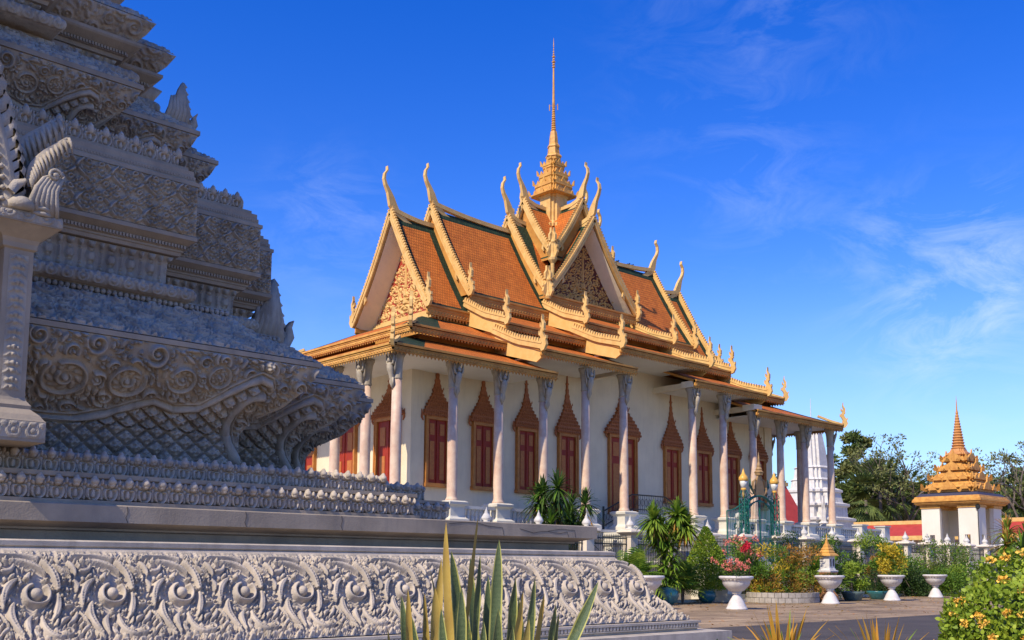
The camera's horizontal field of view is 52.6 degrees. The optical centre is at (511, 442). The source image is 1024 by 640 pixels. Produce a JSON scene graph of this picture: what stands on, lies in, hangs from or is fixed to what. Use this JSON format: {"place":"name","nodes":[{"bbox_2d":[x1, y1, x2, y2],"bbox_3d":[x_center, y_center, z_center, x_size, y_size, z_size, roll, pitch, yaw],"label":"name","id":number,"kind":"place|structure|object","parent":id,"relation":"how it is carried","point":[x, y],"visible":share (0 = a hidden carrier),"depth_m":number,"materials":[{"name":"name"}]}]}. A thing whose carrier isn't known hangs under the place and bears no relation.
{"place":"outdoors","nodes":[
{"label":"outdoors","id":0,"kind":"place"},
{"bbox_2d":[120,0,1023,489],"label":"sky","id":1,"kind":"structure","parent":0,"point":[836,187],"materials":[{"name":"blue"}]},
{"bbox_2d":[736,513,747,533],"bbox_3d":[12.572,4.478,56.648,1.162,1.319,0.660,7,-9,-42],"label":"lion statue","id":2,"kind":"object","parent":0,"point":[737,522],"visible":0.18,"depth_m":56.41,"materials":[{"name":"white stone"}]},
{"bbox_2d":[671,594,1014,639],"bbox_3d":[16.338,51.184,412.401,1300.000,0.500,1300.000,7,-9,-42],"label":"ground","id":3,"kind":"structure","parent":0,"point":[705,615],"depth_m":38.98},
{"bbox_2d":[0,0,731,639],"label":"carved stupa","id":4,"kind":"object","parent":3,"relation":"on","point":[172,414],"visible":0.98,"depth_m":15.04,"materials":[{"name":"stone"}]},
{"bbox_2d":[388,519,598,639],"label":"snake plant","id":5,"kind":"object","parent":3,"relation":"on","point":[453,623],"visible":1,"depth_m":3.88,"materials":[{"name":"green plant"}]},
{"bbox_2d":[518,467,578,546],"bbox_3d":[1.627,4.103,46.334,2.748,6.078,2.872,1,-7,-2],"label":"dracaena","id":6,"kind":"object","parent":3,"relation":"on","point":[553,510],"visible":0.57,"depth_m":46.45,"materials":[{"name":"green plant"}]},
{"bbox_2d":[559,486,604,550],"bbox_3d":[3.071,4.641,48.673,2.762,5.578,2.541,0,-7,1],"label":"dracaena","id":7,"kind":"object","parent":3,"relation":"on","point":[584,499],"visible":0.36,"depth_m":48.92,"materials":[{"name":"green plant"}]},
{"bbox_2d":[298,40,895,601],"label":"temple hall","id":8,"kind":"structure","parent":3,"relation":"on","point":[502,368],"depth_m":56.71,"materials":[{"name":"paint"}]},
{"bbox_2d":[305,448,316,470],"bbox_3d":[-11.069,0.987,55.131,0.300,7.420,2.733,7,-9,-42],"label":"porch door","id":9,"kind":"structure","parent":8,"relation":"in","point":[311,460],"depth_m":54.49,"materials":[{"name":"wood"}]},
{"bbox_2d":[339,422,359,473],"bbox_3d":[-8.524,0.676,52.395,0.300,7.420,2.733,7,-9,-42],"label":"porch door","id":10,"kind":"structure","parent":8,"relation":"in","point":[349,440],"depth_m":52.14,"materials":[{"name":"red wood"}]},
{"bbox_2d":[371,380,404,483],"bbox_3d":[-5.978,0.364,49.659,0.300,7.420,2.733,7,-9,-42],"label":"porch door","id":11,"kind":"structure","parent":8,"relation":"in","point":[381,416],"depth_m":50.05,"materials":[{"name":"brown wood"}]},
{"bbox_2d":[421,373,447,487],"bbox_3d":[-3.532,-0.936,49.575,2.042,6.130,0.300,7,-9,-42],"label":"window","id":12,"kind":"structure","parent":8,"relation":"in","point":[435,413],"depth_m":49.44,"materials":[{"name":"brown wood"}]},
{"bbox_2d":[468,381,493,490],"bbox_3d":[-1.373,-0.687,51.555,2.042,6.130,0.300,7,-9,-42],"label":"window","id":13,"kind":"structure","parent":8,"relation":"in","point":[481,421],"depth_m":51.44,"materials":[{"name":"brown wood"}]},
{"bbox_2d":[512,380,538,493],"bbox_3d":[0.801,-0.437,53.548,2.042,6.130,0.300,7,-9,-42],"label":"window","id":14,"kind":"structure","parent":8,"relation":"in","point":[526,424],"depth_m":53.47,"materials":[{"name":"brown wood"}]},
{"bbox_2d":[554,376,580,496],"bbox_3d":[3.027,-0.404,55.616,2.042,6.580,0.300,7,-9,-42],"label":"window","id":15,"kind":"structure","parent":8,"relation":"in","point":[567,430],"depth_m":55.60,"materials":[{"name":"brown wood"}]},
{"bbox_2d":[603,399,641,513],"bbox_3d":[6.278,0.319,58.558,3.058,7.880,0.300,7,-9,-42],"label":"main door","id":16,"kind":"structure","parent":8,"relation":"in","point":[611,432],"depth_m":58.27,"materials":[{"name":"brown wood"}]},
{"bbox_2d":[661,395,683,504],"bbox_3d":[9.534,0.346,61.583,2.042,6.580,0.300,7,-9,-42],"label":"window","id":17,"kind":"structure","parent":8,"relation":"in","point":[671,444],"depth_m":61.53,"materials":[{"name":"brown wood"}]},
{"bbox_2d":[696,407,713,506],"bbox_3d":[11.757,0.826,63.597,2.042,6.130,0.300,7,-9,-42],"label":"window","id":18,"kind":"structure","parent":8,"relation":"in","point":[705,450],"depth_m":63.61,"materials":[{"name":"brown wood"}]},
{"bbox_2d":[727,414,741,508],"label":"window","id":19,"kind":"structure","parent":8,"relation":"in","point":[734,452],"depth_m":65.66,"materials":[{"name":"brown wood"}]},
{"bbox_2d":[756,431,768,510],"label":"window","id":20,"kind":"structure","parent":8,"relation":"in","point":[763,456],"depth_m":67.83,"materials":[{"name":"brown wood"}]},
{"bbox_2d":[616,545,670,598],"bbox_3d":[5.123,5.620,43.958,3.182,2.537,3.134,0,-7,1],"label":"areca palm","id":21,"kind":"object","parent":3,"relation":"on","point":[638,560],"visible":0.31,"depth_m":43.63,"materials":[{"name":"green plant"}]},
{"bbox_2d":[643,575,664,590],"bbox_3d":[5.181,5.722,39.624,1.320,1.290,1.320,7,-9,-42],"label":"garden urn","id":22,"kind":"object","parent":3,"relation":"on","point":[654,582],"visible":0.24,"depth_m":39.21,"materials":[{"name":"stone"}]},
{"bbox_2d":[634,495,706,604],"bbox_3d":[6.839,4.636,45.218,3.034,4.790,2.510,-3,-7,23],"label":"dracaena","id":23,"kind":"object","parent":3,"relation":"on","point":[677,527],"visible":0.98,"depth_m":45.09,"materials":[{"name":"green plant"}]},
{"bbox_2d":[663,559,707,603],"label":"bush","id":24,"kind":"object","parent":3,"relation":"on","point":[687,574],"visible":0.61,"depth_m":46.36,"materials":[{"name":"green plant"}]},
{"bbox_2d":[685,525,732,602],"bbox_3d":[9.025,5.613,48.139,2.461,3.568,2.458,7,-9,-42],"label":"clipped cone bush","id":25,"kind":"object","parent":3,"relation":"on","point":[707,569],"visible":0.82,"depth_m":47.72,"materials":[{"name":"green plant"}]},
{"bbox_2d":[711,556,753,609],"bbox_3d":[8.618,5.433,40.213,1.460,2.042,1.374,-4,-8,33],"label":"garden urn","id":26,"kind":"object","parent":3,"relation":"on","point":[736,586],"visible":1,"depth_m":39.88,"materials":[{"name":"stone"}]},
{"bbox_2d":[714,534,762,593],"bbox_3d":[10.941,5.962,49.375,2.838,3.213,2.392,7,-9,-42],"label":"flowering shrub","id":27,"kind":"object","parent":3,"relation":"on","point":[744,547],"visible":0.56,"depth_m":49.07,"materials":[{"name":"green plant"}]},
{"bbox_2d":[481,507,1019,599],"bbox_3d":[17.369,6.700,58.663,56.970,4.000,0.920,7,-9,-42],"label":"railing fence","id":28,"kind":"object","parent":3,"relation":"on","point":[628,534],"visible":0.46,"depth_m":56.80,"materials":[{"name":"stone"}]},
{"bbox_2d":[726,452,779,565],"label":"iron gate","id":29,"kind":"structure","parent":3,"relation":"on","point":[759,489],"depth_m":54.83,"materials":[{"name":"teal metal"}]},
{"bbox_2d":[728,603,833,639],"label":"spiky bromeliad","id":30,"kind":"object","parent":3,"relation":"on","point":[778,635],"visible":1,"depth_m":5.52,"materials":[{"name":"yellow plant"}]},
{"bbox_2d":[746,591,819,602],"bbox_3d":[12.848,7.319,49.179,3.900,0.470,3.120,7,-9,-42],"label":"round planter","id":31,"kind":"object","parent":3,"relation":"on","point":[790,597],"visible":0.92,"depth_m":47.69,"materials":[{"name":"brick"}]},
{"bbox_2d":[727,542,774,591],"bbox_3d":[11.795,6.257,50.700,2.340,2.776,2.247,7,-9,-42],"label":"olive shrub","id":32,"kind":"object","parent":31,"relation":"in","point":[756,557],"visible":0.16,"depth_m":50.27,"materials":[{"name":"green plant"}]},
{"bbox_2d":[745,542,791,593],"bbox_3d":[12.027,6.151,49.112,2.385,2.995,2.257,7,-9,-42],"label":"rust leaved shrub","id":33,"kind":"object","parent":31,"relation":"in","point":[763,586],"visible":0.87,"depth_m":48.83,"materials":[{"name":"green plant"}]},
{"bbox_2d":[776,543,824,592],"bbox_3d":[13.712,6.218,49.980,2.217,2.891,2.879,4,-8,-31],"label":"golden fern bush","id":34,"kind":"object","parent":31,"relation":"in","point":[800,582],"visible":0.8,"depth_m":49.77,"materials":[{"name":"green plant"}]},
{"bbox_2d":[773,482,797,522],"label":"red roofed hall","id":35,"kind":"structure","parent":3,"relation":"on","point":[791,510],"depth_m":94.46,"materials":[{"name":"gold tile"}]},
{"bbox_2d":[764,530,819,592],"bbox_3d":[13.828,6.115,51.128,2.373,3.673,2.456,7,-9,-42],"label":"shrub","id":36,"kind":"object","parent":3,"relation":"on","point":[791,539],"visible":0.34,"depth_m":51.01,"materials":[{"name":"green plant"}]},
{"bbox_2d":[801,539,839,595],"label":"variegated shrub","id":37,"kind":"object","parent":3,"relation":"on","point":[818,547],"visible":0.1,"depth_m":52.61,"materials":[{"name":"green plant"}]},
{"bbox_2d":[788,399,855,533],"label":"white stupa","id":38,"kind":"object","parent":3,"relation":"on","point":[818,482],"visible":0.34,"depth_m":99.59,"materials":[{"name":"white stone"}]},
{"bbox_2d":[800,554,852,594],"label":"bush","id":39,"kind":"object","parent":3,"relation":"on","point":[837,567],"visible":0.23,"depth_m":51.15,"materials":[{"name":"green plant"}]},
{"bbox_2d":[815,533,838,601],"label":"spirit house","id":40,"kind":"structure","parent":3,"relation":"on","point":[827,560],"depth_m":49.87,"materials":[{"name":"paint"}]},
{"bbox_2d":[815,572,844,603],"bbox_3d":[14.435,6.591,47.079,1.320,1.437,1.320,7,-9,-42],"label":"garden urn","id":41,"kind":"object","parent":3,"relation":"on","point":[829,583],"visible":1,"depth_m":46.76,"materials":[{"name":"stone"}]},
{"bbox_2d":[676,592,988,602],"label":"bed kerb","id":42,"kind":"structure","parent":3,"relation":"on","point":[698,600],"depth_m":48.28,"materials":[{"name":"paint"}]},
{"bbox_2d":[676,594,991,625],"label":"fallen leaves","id":43,"kind":"object","parent":3,"relation":"on","point":[829,611],"visible":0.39,"depth_m":43.46,"materials":[{"name":"orange plant"}]},
{"bbox_2d":[820,533,849,598],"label":"columnar shrub","id":44,"kind":"object","parent":3,"relation":"on","point":[833,541],"visible":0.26,"depth_m":55.65,"materials":[{"name":"green plant"}]},
{"bbox_2d":[704,615,980,639],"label":"asphalt lane","id":45,"kind":"structure","parent":3,"relation":"on","point":[924,625],"depth_m":27.44,"materials":[{"name":"grey asphalt"}]},
{"bbox_2d":[836,551,871,595],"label":"bush","id":46,"kind":"object","parent":3,"relation":"on","point":[855,558],"visible":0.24,"depth_m":57.00,"materials":[{"name":"green plant"}]},
{"bbox_2d":[840,560,869,600],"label":"bowl plant","id":47,"kind":"object","parent":3,"relation":"on","point":[857,583],"visible":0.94,"depth_m":52.02,"materials":[{"name":"green plant"}]},
{"bbox_2d":[836,468,899,521],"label":"fan palm","id":48,"kind":"object","parent":3,"relation":"on","point":[859,477],"visible":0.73,"depth_m":136.56,"materials":[{"name":"green plant"}]},
{"bbox_2d":[851,528,892,581],"bbox_3d":[20.498,6.717,58.739,2.228,3.849,2.439,7,-9,-42],"label":"round headed bush","id":49,"kind":"object","parent":3,"relation":"on","point":[865,541],"visible":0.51,"depth_m":58.84,"materials":[{"name":"green plant"}]},
{"bbox_2d":[826,429,919,521],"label":"broadleaf tree","id":50,"kind":"object","parent":3,"relation":"on","point":[844,468],"visible":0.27,"depth_m":149.11,"materials":[{"name":"green plant"}]},
{"bbox_2d":[864,553,887,590],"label":"rusty bush","id":51,"kind":"object","parent":3,"relation":"on","point":[872,563],"visible":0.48,"depth_m":56.71,"materials":[{"name":"green plant"}]},
{"bbox_2d":[866,568,887,598],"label":"pot shrub","id":52,"kind":"object","parent":3,"relation":"on","point":[879,591],"visible":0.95,"depth_m":54.43,"materials":[{"name":"green plant"}]},
{"bbox_2d":[828,615,927,639],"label":"spiky bromeliad","id":53,"kind":"object","parent":3,"relation":"on","point":[874,635],"visible":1,"depth_m":5.80,"materials":[{"name":"yellow plant"}]},
{"bbox_2d":[840,454,918,521],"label":"tree","id":54,"kind":"object","parent":3,"relation":"on","point":[863,495],"visible":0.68,"depth_m":140.00,"materials":[{"name":"green plant"}]},
{"bbox_2d":[864,554,909,595],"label":"spreading shrub","id":55,"kind":"object","parent":3,"relation":"on","point":[893,572],"visible":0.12,"depth_m":60.49,"materials":[{"name":"green plant"}]},
{"bbox_2d":[840,433,939,520],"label":"sparse tree","id":56,"kind":"object","parent":3,"relation":"on","point":[877,455],"visible":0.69,"depth_m":138.94,"materials":[{"name":"green plant"}]},
{"bbox_2d":[875,542,907,600],"bbox_3d":[19.291,6.481,52.438,1.720,2.981,1.684,3,-7,-21],"label":"garden urn","id":57,"kind":"object","parent":3,"relation":"on","point":[891,582],"visible":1,"depth_m":52.15,"materials":[{"name":"stone"}]},
{"bbox_2d":[883,482,902,520],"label":"broadleaf tree","id":58,"kind":"object","parent":3,"relation":"on","point":[894,489],"visible":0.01,"depth_m":157.72,"materials":[{"name":"green plant"}]},
{"bbox_2d":[871,466,931,520],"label":"fan palm","id":59,"kind":"object","parent":3,"relation":"on","point":[922,482],"visible":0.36,"depth_m":142.61,"materials":[{"name":"green plant"}]},
{"bbox_2d":[885,480,929,520],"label":"broadleaf tree","id":60,"kind":"object","parent":3,"relation":"on","point":[909,491],"visible":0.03,"depth_m":149.41,"materials":[{"name":"green plant"}]},
{"bbox_2d":[895,550,930,595],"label":"spreading shrub","id":61,"kind":"object","parent":3,"relation":"on","point":[915,563],"visible":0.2,"depth_m":62.85,"materials":[{"name":"green plant"}]},
{"bbox_2d":[896,562,941,596],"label":"arching plant","id":62,"kind":"object","parent":3,"relation":"on","point":[918,586],"visible":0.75,"depth_m":60.91,"materials":[{"name":"green plant"}]},
{"bbox_2d":[922,574,947,597],"bbox_3d":[23.905,8.090,58.555,1.320,1.290,1.320,7,-9,-42],"label":"garden urn","id":63,"kind":"object","parent":3,"relation":"on","point":[935,581],"visible":1,"depth_m":58.26,"materials":[{"name":"stone"}]},
{"bbox_2d":[922,559,950,591],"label":"bush","id":64,"kind":"object","parent":3,"relation":"on","point":[934,568],"visible":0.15,"depth_m":63.18,"materials":[{"name":"green plant"}]},
{"bbox_2d":[854,517,1023,576],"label":"cloister gallery","id":65,"kind":"object","parent":3,"relation":"on","point":[911,529],"visible":0.14,"depth_m":110.67,"materials":[{"name":"red paint"}]},
{"bbox_2d":[911,536,980,593],"bbox_3d":[27.017,7.860,64.880,4.241,4.111,3.828,-3,-7,23],"label":"mounded shrub","id":66,"kind":"object","parent":3,"relation":"on","point":[952,553],"visible":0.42,"depth_m":64.97,"materials":[{"name":"green plant"}]},
{"bbox_2d":[929,562,972,595],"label":"spreading shrub","id":67,"kind":"object","parent":3,"relation":"on","point":[956,581],"visible":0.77,"depth_m":62.33,"materials":[{"name":"green plant"}]},
{"bbox_2d":[912,400,1011,582],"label":"open pavilion","id":68,"kind":"structure","parent":3,"relation":"on","point":[960,499],"depth_m":96.59,"materials":[{"name":"plaster"},{"name":"orange tile"},{"name":"gold paint"}]},
{"bbox_2d":[937,544,995,585],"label":"mounded shrub","id":69,"kind":"object","parent":3,"relation":"on","point":[967,562],"visible":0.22,"depth_m":67.57,"materials":[{"name":"green plant"}]},
{"bbox_2d":[935,546,1023,639],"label":"flowering bush","id":70,"kind":"object","parent":3,"relation":"on","point":[1005,621],"visible":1,"depth_m":7.96,"materials":[{"name":"green plant"}]},
{"bbox_2d":[973,441,1023,517],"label":"sparse tree","id":71,"kind":"object","parent":3,"relation":"on","point":[1010,460],"visible":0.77,"depth_m":126.09,"materials":[{"name":"green plant"}]},
{"bbox_2d":[985,474,1013,493],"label":"broadleaf tree","id":72,"kind":"object","parent":3,"relation":"on","point":[1000,489],"depth_m":162.25,"materials":[{"name":"green plant"}]},
{"bbox_2d":[984,512,1023,591],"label":"bush","id":73,"kind":"object","parent":3,"relation":"on","point":[1007,532],"visible":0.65,"depth_m":56.54,"materials":[{"name":"green plant"}]},
{"bbox_2d":[990,474,1023,517],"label":"fan palm","id":74,"kind":"object","parent":3,"relation":"on","point":[1010,511],"visible":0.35,"depth_m":133.69,"materials":[{"name":"green plant"}]},
{"bbox_2d":[996,467,1023,511],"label":"broadleaf tree","id":75,"kind":"object","parent":3,"relation":"on","point":[1018,501],"visible":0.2,"depth_m":138.98,"materials":[{"name":"green plant"}]},
{"bbox_2d":[1002,521,1023,566],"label":"garden palm","id":76,"kind":"object","parent":3,"relation":"on","point":[1020,542],"visible":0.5,"depth_m":51.31,"materials":[{"name":"green plant"}]}
]}

